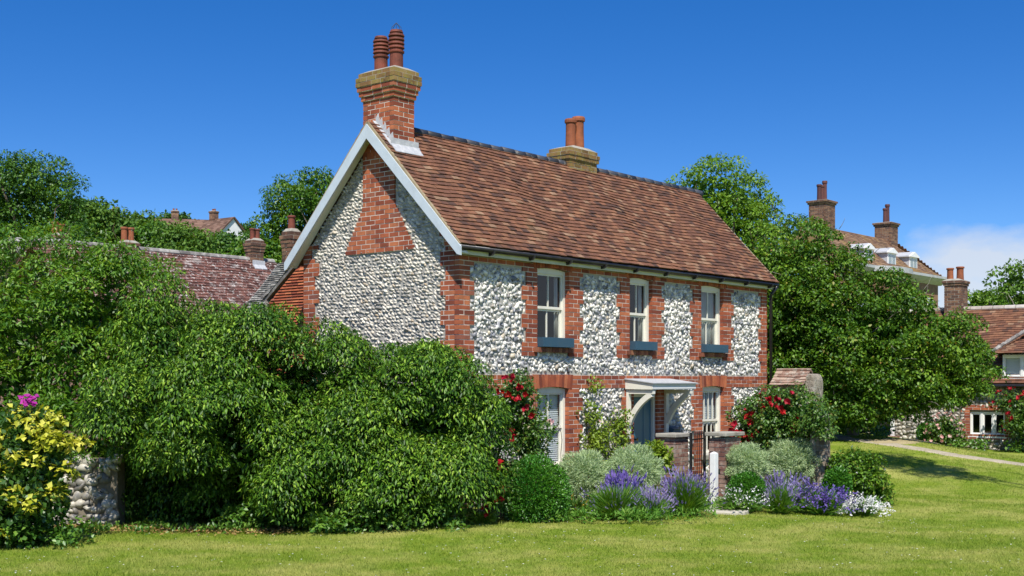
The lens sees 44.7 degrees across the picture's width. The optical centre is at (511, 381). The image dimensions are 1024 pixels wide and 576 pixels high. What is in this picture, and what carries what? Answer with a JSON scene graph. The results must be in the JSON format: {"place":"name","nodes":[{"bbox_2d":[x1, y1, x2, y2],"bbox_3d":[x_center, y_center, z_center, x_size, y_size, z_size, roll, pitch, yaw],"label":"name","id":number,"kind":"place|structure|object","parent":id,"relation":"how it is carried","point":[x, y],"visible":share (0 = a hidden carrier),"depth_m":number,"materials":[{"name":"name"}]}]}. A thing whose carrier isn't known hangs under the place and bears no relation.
{"place":"outdoors","nodes":[
{"label":"outdoors","id":0,"kind":"place"},
{"bbox_2d":[0,252,1023,575],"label":"lawn","id":1,"kind":"structure","parent":0,"point":[838,444],"depth_m":15.53,"materials":[{"name":"green plant"}]},
{"bbox_2d":[0,221,69,310],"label":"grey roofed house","id":2,"kind":"structure","parent":1,"relation":"on","point":[18,240],"depth_m":31.75,"materials":[{"name":"tile"}]},
{"bbox_2d":[0,400,95,548],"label":"golden shrub","id":3,"kind":"object","parent":1,"relation":"on","point":[32,483],"visible":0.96,"depth_m":15.05,"materials":[{"name":"yellow plant"}]},
{"bbox_2d":[17,393,38,423],"bbox_3d":[-5.889,0.362,15.186,0.245,0.435,0.179,0,0,-29],"label":"clematis","id":4,"kind":"object","parent":3,"relation":"on","point":[26,402],"visible":0.98,"depth_m":15.18,"materials":[{"name":"pink plant"}]},
{"bbox_2d":[0,148,95,240],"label":"tall tree","id":5,"kind":"object","parent":1,"relation":"on","point":[30,195],"visible":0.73,"depth_m":49.16,"materials":[{"name":"green plant"}]},
{"bbox_2d":[0,514,96,549],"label":"undergrowth","id":6,"kind":"object","parent":1,"relation":"on","point":[60,535],"visible":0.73,"depth_m":15.05,"materials":[{"name":"green plant"}]},
{"bbox_2d":[1,228,165,430],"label":"butterfly bush","id":7,"kind":"object","parent":1,"relation":"on","point":[91,289],"visible":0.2,"depth_m":19.19,"materials":[{"name":"green plant"}]},
{"bbox_2d":[64,216,108,242],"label":"hill bush","id":8,"kind":"object","parent":1,"relation":"on","point":[99,237],"visible":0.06,"depth_m":57.58,"materials":[{"name":"green plant"}]},
{"bbox_2d":[46,438,133,524],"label":"flint garden wall","id":9,"kind":"structure","parent":1,"relation":"on","point":[98,491],"depth_m":17.33,"materials":[{"name":"grey stone"}]},
{"bbox_2d":[56,196,141,243],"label":"hill tree","id":10,"kind":"object","parent":1,"relation":"on","point":[103,214],"visible":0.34,"depth_m":61.24,"materials":[{"name":"green plant"}]},
{"bbox_2d":[0,205,200,465],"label":"wild shrub","id":11,"kind":"object","parent":1,"relation":"on","point":[59,324],"visible":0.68,"depth_m":18.25,"materials":[{"name":"green plant"}]},
{"bbox_2d":[0,227,276,457],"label":"lichened house","id":12,"kind":"structure","parent":1,"relation":"on","point":[239,280],"depth_m":32.03,"materials":[{"name":"brick"}]},
{"bbox_2d":[125,209,166,230],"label":"hill tree","id":13,"kind":"object","parent":1,"relation":"on","point":[137,215],"visible":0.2,"depth_m":74.43,"materials":[{"name":"green plant"}]},
{"bbox_2d":[120,217,186,247],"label":"hill bush","id":14,"kind":"object","parent":1,"relation":"on","point":[143,239],"visible":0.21,"depth_m":61.03,"materials":[{"name":"green plant"}]},
{"bbox_2d":[112,207,203,233],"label":"hill house","id":15,"kind":"structure","parent":1,"relation":"on","point":[175,216],"depth_m":122.08,"materials":[{"name":"brown tile"}]},
{"bbox_2d":[82,516,259,534],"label":"weeds","id":16,"kind":"object","parent":1,"relation":"on","point":[143,525],"visible":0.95,"depth_m":16.57,"materials":[{"name":"green plant"}]},
{"bbox_2d":[156,209,191,218],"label":"hill tree","id":17,"kind":"object","parent":1,"relation":"on","point":[167,215],"visible":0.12,"depth_m":124.33,"materials":[{"name":"green plant"}]},
{"bbox_2d":[54,521,295,535],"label":"fallen leaves","id":18,"kind":"object","parent":1,"relation":"on","point":[233,531],"visible":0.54,"depth_m":16.73,"materials":[{"name":"brown plant"}]},
{"bbox_2d":[146,217,219,252],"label":"hill bush","id":19,"kind":"object","parent":1,"relation":"on","point":[178,237],"visible":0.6,"depth_m":59.30,"materials":[{"name":"green plant"}]},
{"bbox_2d":[166,246,231,254],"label":"hill bush","id":20,"kind":"object","parent":1,"relation":"on","point":[197,250],"visible":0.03,"depth_m":55.48,"materials":[{"name":"green plant"}]},
{"bbox_2d":[189,228,231,248],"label":"hill bush","id":21,"kind":"object","parent":1,"relation":"on","point":[215,234],"visible":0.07,"depth_m":65.47,"materials":[{"name":"green plant"}]},
{"bbox_2d":[201,209,246,239],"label":"hill house","id":22,"kind":"structure","parent":1,"relation":"on","point":[214,222],"depth_m":120.87,"materials":[{"name":"brown tile"}]},
{"bbox_2d":[207,229,249,254],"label":"hill bush","id":23,"kind":"object","parent":1,"relation":"on","point":[224,244],"visible":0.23,"depth_m":61.32,"materials":[{"name":"green plant"}]},
{"bbox_2d":[69,273,410,526],"bbox_3d":[-3.971,0.343,17.994,4.694,3.852,4.228,0,0,-22],"label":"evergreen hedge","id":24,"kind":"object","parent":1,"relation":"on","point":[197,435],"visible":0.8,"depth_m":16.99,"materials":[{"name":"green plant"}]},
{"bbox_2d":[240,222,256,231],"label":"hill tree","id":25,"kind":"object","parent":1,"relation":"on","point":[244,225],"visible":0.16,"depth_m":131.47,"materials":[{"name":"green plant"}]},
{"bbox_2d":[228,233,281,262],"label":"hill bush","id":26,"kind":"object","parent":1,"relation":"on","point":[269,249],"visible":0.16,"depth_m":49.67,"materials":[{"name":"green plant"}]},
{"bbox_2d":[245,166,334,261],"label":"tall tree","id":27,"kind":"object","parent":1,"relation":"on","point":[306,201],"visible":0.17,"depth_m":51.28,"materials":[{"name":"green plant"}]},
{"bbox_2d":[210,492,472,533],"bbox_3d":[-2.309,1.779,16.986,3.562,0.635,1.644,0,0,0],"label":"ground ivy","id":28,"kind":"object","parent":1,"relation":"on","point":[336,520],"visible":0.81,"depth_m":16.66,"materials":[{"name":"green plant"}]},
{"bbox_2d":[238,337,515,526],"bbox_3d":[-1.760,0.825,17.095,3.831,2.896,2.523,0,0,-21],"label":"evergreen hedge","id":29,"kind":"object","parent":1,"relation":"on","point":[442,434],"visible":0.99,"depth_m":16.69,"materials":[{"name":"green plant"}]},
{"bbox_2d":[465,511,499,523],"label":"plant","id":30,"kind":"object","parent":1,"relation":"on","point":[476,517],"visible":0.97,"depth_m":17.13,"materials":[{"name":"green plant"}]},
{"bbox_2d":[15,516,1009,575],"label":"clover flowers","id":31,"kind":"object","parent":1,"relation":"on","point":[567,556],"visible":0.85,"depth_m":14.23,"materials":[{"name":"white plant"}]},
{"bbox_2d":[247,23,778,508],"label":"flint cottage","id":32,"kind":"structure","parent":1,"relation":"on","point":[497,261],"depth_m":21.75,"materials":[{"name":"stone"}]},
{"bbox_2d":[537,387,564,465],"bbox_3d":[0.603,0.787,21.350,0.145,1.386,0.860,0,0,40],"label":"window","id":33,"kind":"structure","parent":32,"relation":"in","point":[552,393],"depth_m":21.60,"materials":[{"name":"beige paint"}]},
{"bbox_2d":[534,268,574,352],"bbox_3d":[0.641,-1.215,21.318,0.286,1.441,1.054,0,0,40],"label":"window","id":34,"kind":"structure","parent":32,"relation":"in","point":[559,312],"depth_m":21.60,"materials":[{"name":"beige paint"}]},
{"bbox_2d":[537,337,573,347],"bbox_3d":[0.737,-0.664,21.237,0.173,0.161,0.840,0,0,40],"label":"window box","id":35,"kind":"object","parent":32,"relation":"attached to","point":[555,342],"visible":1,"depth_m":21.10,"materials":[{"name":"blue wood"}]},
{"bbox_2d":[576,374,634,487],"bbox_3d":[1.647,0.949,22.248,0.505,2.169,1.642,0,0,39],"label":"climbing plant","id":36,"kind":"object","parent":32,"relation":"attached to","point":[597,436],"visible":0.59,"depth_m":22.04,"materials":[{"name":"green plant"}]},
{"bbox_2d":[627,278,657,354],"bbox_3d":[2.348,-1.215,23.321,0.287,1.441,0.934,0,0,40],"label":"window","id":37,"kind":"structure","parent":32,"relation":"in","point":[642,318],"depth_m":23.56,"materials":[{"name":"beige paint"}]},
{"bbox_2d":[634,397,650,484],"bbox_3d":[2.451,1.212,23.427,0.115,1.835,0.620,0,0,40],"label":"door","id":38,"kind":"structure","parent":32,"relation":"in","point":[642,422],"depth_m":23.46,"materials":[{"name":"teal paint"}]},
{"bbox_2d":[629,341,657,350],"bbox_3d":[2.445,-0.664,23.237,0.173,0.161,0.720,0,0,40],"label":"window box","id":39,"kind":"object","parent":32,"relation":"attached to","point":[644,345],"visible":1,"depth_m":23.11,"materials":[{"name":"blue wood"}]},
{"bbox_2d":[669,426,680,432],"bbox_3d":[3.132,1.031,23.978,0.146,0.339,0.240,0,0,41],"label":"letter box","id":40,"kind":"object","parent":32,"relation":"attached to","point":[675,429],"visible":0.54,"depth_m":23.92,"materials":[{"name":"metal"}]},
{"bbox_2d":[702,386,719,454],"bbox_3d":[3.973,0.787,25.299,0.145,1.386,0.820,0,0,40],"label":"window","id":41,"kind":"structure","parent":32,"relation":"in","point":[708,391],"depth_m":25.41,"materials":[{"name":"beige paint"}]},
{"bbox_2d":[699,286,727,356],"bbox_3d":[3.988,-1.215,25.239,0.287,1.441,1.044,0,0,40],"label":"window","id":42,"kind":"structure","parent":32,"relation":"in","point":[710,327],"depth_m":25.41,"materials":[{"name":"beige paint"}]},
{"bbox_2d":[701,344,727,352],"bbox_3d":[4.085,-0.664,25.157,0.173,0.161,0.830,0,0,40],"label":"window box","id":43,"kind":"object","parent":32,"relation":"attached to","point":[710,348],"visible":1,"depth_m":25.03,"materials":[{"name":"blue wood"}]},
{"bbox_2d":[538,418,561,454],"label":"pink rose","id":44,"kind":"object","parent":1,"relation":"on","point":[552,422],"visible":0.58,"depth_m":20.34,"materials":[{"name":"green plant"}]},
{"bbox_2d":[477,483,708,519],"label":"flower bed soil","id":45,"kind":"structure","parent":1,"relation":"on","point":[604,517],"depth_m":18.45,"materials":[{"name":"brown soil"}]},
{"bbox_2d":[468,367,557,521],"bbox_3d":[0.139,1.023,18.365,1.094,2.485,2.870,0,0,24],"label":"climbing rose","id":46,"kind":"object","parent":45,"relation":"on","point":[526,437],"visible":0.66,"depth_m":18.17,"materials":[{"name":"green plant"}]},
{"bbox_2d":[498,452,573,523],"bbox_3d":[0.316,1.509,17.698,1.142,1.069,1.138,0,0,0],"label":"clipped box","id":47,"kind":"object","parent":45,"relation":"on","point":[538,508],"visible":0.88,"depth_m":17.40,"materials":[{"name":"green plant"}]},
{"bbox_2d":[569,494,592,515],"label":"plant","id":48,"kind":"object","parent":45,"relation":"on","point":[579,502],"visible":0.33,"depth_m":18.06,"materials":[{"name":"green plant"}]},
{"bbox_2d":[558,448,613,503],"bbox_3d":[1.099,1.519,18.890,1.063,1.037,1.066,0,0,0],"label":"santolina","id":49,"kind":"object","parent":45,"relation":"on","point":[585,465],"visible":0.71,"depth_m":18.67,"materials":[{"name":"green plant"}]},
{"bbox_2d":[599,465,646,495],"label":"lavender","id":50,"kind":"object","parent":45,"relation":"on","point":[615,480],"visible":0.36,"depth_m":18.24,"materials":[{"name":"purple plant"}]},
{"bbox_2d":[605,441,666,499],"bbox_3d":[1.862,1.470,18.992,1.047,1.108,1.061,0,0,0],"label":"santolina","id":51,"kind":"object","parent":45,"relation":"on","point":[637,459],"visible":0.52,"depth_m":18.81,"materials":[{"name":"green plant"}]},
{"bbox_2d":[640,439,675,475],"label":"lime shrub","id":52,"kind":"object","parent":45,"relation":"on","point":[660,450],"visible":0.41,"depth_m":19.45,"materials":[{"name":"green plant"}]},
{"bbox_2d":[542,492,883,524],"bbox_3d":[3.145,1.894,19.258,6.794,0.428,3.381,0,0,-27],"label":"ground cover","id":53,"kind":"object","parent":45,"relation":"on","point":[626,511],"visible":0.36,"depth_m":17.47,"materials":[{"name":"green plant"}]},
{"bbox_2d":[570,479,675,517],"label":"lavender","id":54,"kind":"object","parent":1,"relation":"on","point":[611,499],"visible":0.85,"depth_m":17.76,"materials":[{"name":"green plant"}]},
{"bbox_2d":[619,484,679,518],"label":"lavender","id":55,"kind":"object","parent":1,"relation":"on","point":[654,501],"visible":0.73,"depth_m":17.74,"materials":[{"name":"purple plant"}]},
{"bbox_2d":[656,432,688,493],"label":"brick pier","id":56,"kind":"structure","parent":1,"relation":"on","point":[678,442],"depth_m":20.76,"materials":[{"name":"brick"}]},
{"bbox_2d":[658,463,724,512],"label":"lavender","id":57,"kind":"object","parent":1,"relation":"on","point":[688,492],"visible":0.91,"depth_m":18.13,"materials":[{"name":"purple plant"}]},
{"bbox_2d":[710,452,719,505],"bbox_3d":[3.219,1.602,19.727,0.100,0.987,0.170,0,0,40],"label":"gate post","id":58,"kind":"object","parent":1,"relation":"on","point":[714,470],"visible":0.71,"depth_m":19.66,"materials":[{"name":"white paint"}]},
{"bbox_2d":[705,431,744,504],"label":"brick pier","id":59,"kind":"structure","parent":1,"relation":"on","point":[722,444],"depth_m":20.08,"materials":[{"name":"brick"}]},
{"bbox_2d":[689,430,705,497],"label":"iron gate","id":60,"kind":"structure","parent":59,"relation":"attached to","point":[692,435],"depth_m":20.48,"materials":[{"name":"black metal"}]},
{"bbox_2d":[704,507,748,514],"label":"stone slab","id":61,"kind":"structure","parent":1,"relation":"on","point":[731,512],"depth_m":18.58,"materials":[{"name":"white stone"}]},
{"bbox_2d":[665,153,794,317],"bbox_3d":[6.758,-2.973,39.886,4.489,8.833,4.458,0,0,-26],"label":"tall tree","id":62,"kind":"object","parent":1,"relation":"on","point":[755,213],"visible":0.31,"depth_m":39.26,"materials":[{"name":"green plant"}]},
{"bbox_2d":[706,484,772,511],"bbox_3d":[3.409,1.761,18.859,1.118,0.453,1.193,0,0,37],"label":"fleabane","id":63,"kind":"object","parent":1,"relation":"on","point":[726,498],"visible":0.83,"depth_m":18.84,"materials":[{"name":"white plant"}]},
{"bbox_2d":[724,469,766,509],"bbox_3d":[3.632,1.716,19.300,0.672,0.706,0.668,0,0,0],"label":"clipped box","id":64,"kind":"object","parent":1,"relation":"on","point":[748,481],"visible":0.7,"depth_m":19.15,"materials":[{"name":"green plant"}]},
{"bbox_2d":[760,475,809,512],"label":"lavender","id":65,"kind":"object","parent":1,"relation":"on","point":[782,497],"visible":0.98,"depth_m":18.88,"materials":[{"name":"green plant"}]},
{"bbox_2d":[769,368,822,405],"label":"coped wall","id":66,"kind":"structure","parent":1,"relation":"on","point":[807,376],"depth_m":25.34,"materials":[{"name":"tile"}]},
{"bbox_2d":[787,473,818,511],"bbox_3d":[4.495,1.709,19.267,0.488,0.623,0.774,0,0,-27],"label":"catmint","id":67,"kind":"object","parent":1,"relation":"on","point":[804,489],"visible":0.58,"depth_m":19.16,"materials":[{"name":"purple plant"}]},
{"bbox_2d":[761,468,856,509],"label":"flower bed soil","id":68,"kind":"structure","parent":1,"relation":"on","point":[799,489],"depth_m":22.99,"materials":[{"name":"brown soil"}]},
{"bbox_2d":[725,441,771,481],"bbox_3d":[3.784,1.510,20.089,0.835,1.142,0.863,0,0,0],"label":"santolina","id":69,"kind":"object","parent":68,"relation":"on","point":[742,458],"visible":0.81,"depth_m":19.93,"materials":[{"name":"green plant"}]},
{"bbox_2d":[725,381,839,471],"bbox_3d":[4.668,1.136,22.845,1.993,2.294,5.926,0,0,0],"label":"climbing rose","id":70,"kind":"object","parent":68,"relation":"on","point":[782,415],"visible":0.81,"depth_m":20.86,"materials":[{"name":"green plant"}]},
{"bbox_2d":[760,470,807,504],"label":"lavender","id":71,"kind":"object","parent":68,"relation":"on","point":[780,479],"visible":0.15,"depth_m":19.87,"materials":[{"name":"purple plant"}]},
{"bbox_2d":[763,436,822,487],"bbox_3d":[4.678,1.480,20.701,1.140,1.204,1.153,0,0,0],"label":"santolina","id":72,"kind":"object","parent":68,"relation":"on","point":[779,455],"visible":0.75,"depth_m":20.44,"materials":[{"name":"green plant"}]},
{"bbox_2d":[821,445,897,505],"bbox_3d":[5.635,1.649,20.257,1.233,1.233,1.181,0,0,0],"label":"shrub","id":73,"kind":"object","parent":68,"relation":"on","point":[864,472],"visible":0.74,"depth_m":19.99,"materials":[{"name":"green plant"}]},
{"bbox_2d":[810,414,830,492],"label":"garden wall","id":74,"kind":"structure","parent":1,"relation":"on","point":[821,448],"depth_m":20.43,"materials":[{"name":"stone"}]},
{"bbox_2d":[789,480,870,514],"bbox_3d":[4.791,1.757,19.003,1.340,0.544,0.768,0,0,16],"label":"catmint","id":75,"kind":"object","parent":1,"relation":"on","point":[826,502],"visible":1,"depth_m":18.88,"materials":[{"name":"purple plant"}]},
{"bbox_2d":[821,465,853,510],"bbox_3d":[5.126,1.708,19.599,0.515,0.788,0.509,0,0,0],"label":"clipped box","id":76,"kind":"object","parent":1,"relation":"on","point":[841,476],"visible":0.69,"depth_m":19.48,"materials":[{"name":"green plant"}]},
{"bbox_2d":[777,181,946,307],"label":"brick mansion","id":77,"kind":"structure","parent":1,"relation":"on","point":[897,255],"depth_m":77.72,"materials":[{"name":"tile"}]},
{"bbox_2d":[832,424,895,436],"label":"undergrowth","id":78,"kind":"object","parent":1,"relation":"on","point":[880,431],"visible":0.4,"depth_m":32.39,"materials":[{"name":"green plant"}]},
{"bbox_2d":[836,491,894,516],"bbox_3d":[5.234,1.852,18.993,0.963,0.378,1.435,0,0,-30],"label":"fleabane","id":79,"kind":"object","parent":1,"relation":"on","point":[866,506],"visible":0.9,"depth_m":18.85,"materials":[{"name":"white plant"}]},
{"bbox_2d":[746,212,1009,434],"bbox_3d":[8.455,-1.244,30.753,7.484,5.964,4.722,0,0,0],"label":"broad leaved tree","id":80,"kind":"object","parent":1,"relation":"on","point":[865,363],"visible":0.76,"depth_m":29.61,"materials":[{"name":"green plant"}]},
{"bbox_2d":[915,421,935,441],"bbox_3d":[12.346,1.550,36.977,0.708,0.742,0.715,0,0,0],"label":"clipped box","id":81,"kind":"object","parent":1,"relation":"on","point":[921,435],"visible":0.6,"depth_m":36.84,"materials":[{"name":"green plant"}]},
{"bbox_2d":[833,266,1023,450],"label":"red roofed cottage","id":82,"kind":"structure","parent":1,"relation":"on","point":[1004,335],"depth_m":37.16,"materials":[{"name":"brick"}]},
{"bbox_2d":[968,412,1006,438],"bbox_3d":[13.836,1.260,36.212,1.100,0.760,0.140,0,0,38],"label":"casement window","id":83,"kind":"structure","parent":82,"relation":"in","point":[982,414],"depth_m":36.24,"materials":[{"name":"white paint"}]},
{"bbox_2d":[922,412,967,445],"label":"pink rose bush","id":84,"kind":"object","parent":1,"relation":"on","point":[947,427],"visible":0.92,"depth_m":36.38,"materials":[{"name":"green plant"}]},
{"bbox_2d":[925,435,1023,452],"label":"border plants","id":85,"kind":"object","parent":1,"relation":"on","point":[1019,448],"visible":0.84,"depth_m":35.77,"materials":[{"name":"green plant"}]},
{"bbox_2d":[967,288,1019,306],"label":"tree","id":86,"kind":"object","parent":1,"relation":"on","point":[975,299],"visible":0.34,"depth_m":71.46,"materials":[{"name":"green plant"}]},
{"bbox_2d":[980,258,1023,304],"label":"tree","id":87,"kind":"object","parent":1,"relation":"on","point":[1013,284],"visible":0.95,"depth_m":65.83,"materials":[{"name":"green plant"}]},
{"bbox_2d":[988,386,1023,443],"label":"red rose bush","id":88,"kind":"object","parent":1,"relation":"on","point":[1009,403],"visible":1,"depth_m":35.12,"materials":[{"name":"green plant"}]},
{"bbox_2d":[0,0,1023,307],"label":"sky","id":89,"kind":"structure","parent":0,"point":[195,107],"materials":[{"name":"blue"}]},
{"bbox_2d":[867,437,937,443],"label":"worn track","id":90,"kind":"structure","parent":0,"point":[895,440],"depth_m":29.57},
{"bbox_2d":[831,434,1023,465],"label":"path","id":91,"kind":"structure","parent":0,"point":[841,437],"depth_m":28.07,"materials":[{"name":"beige gravel"}]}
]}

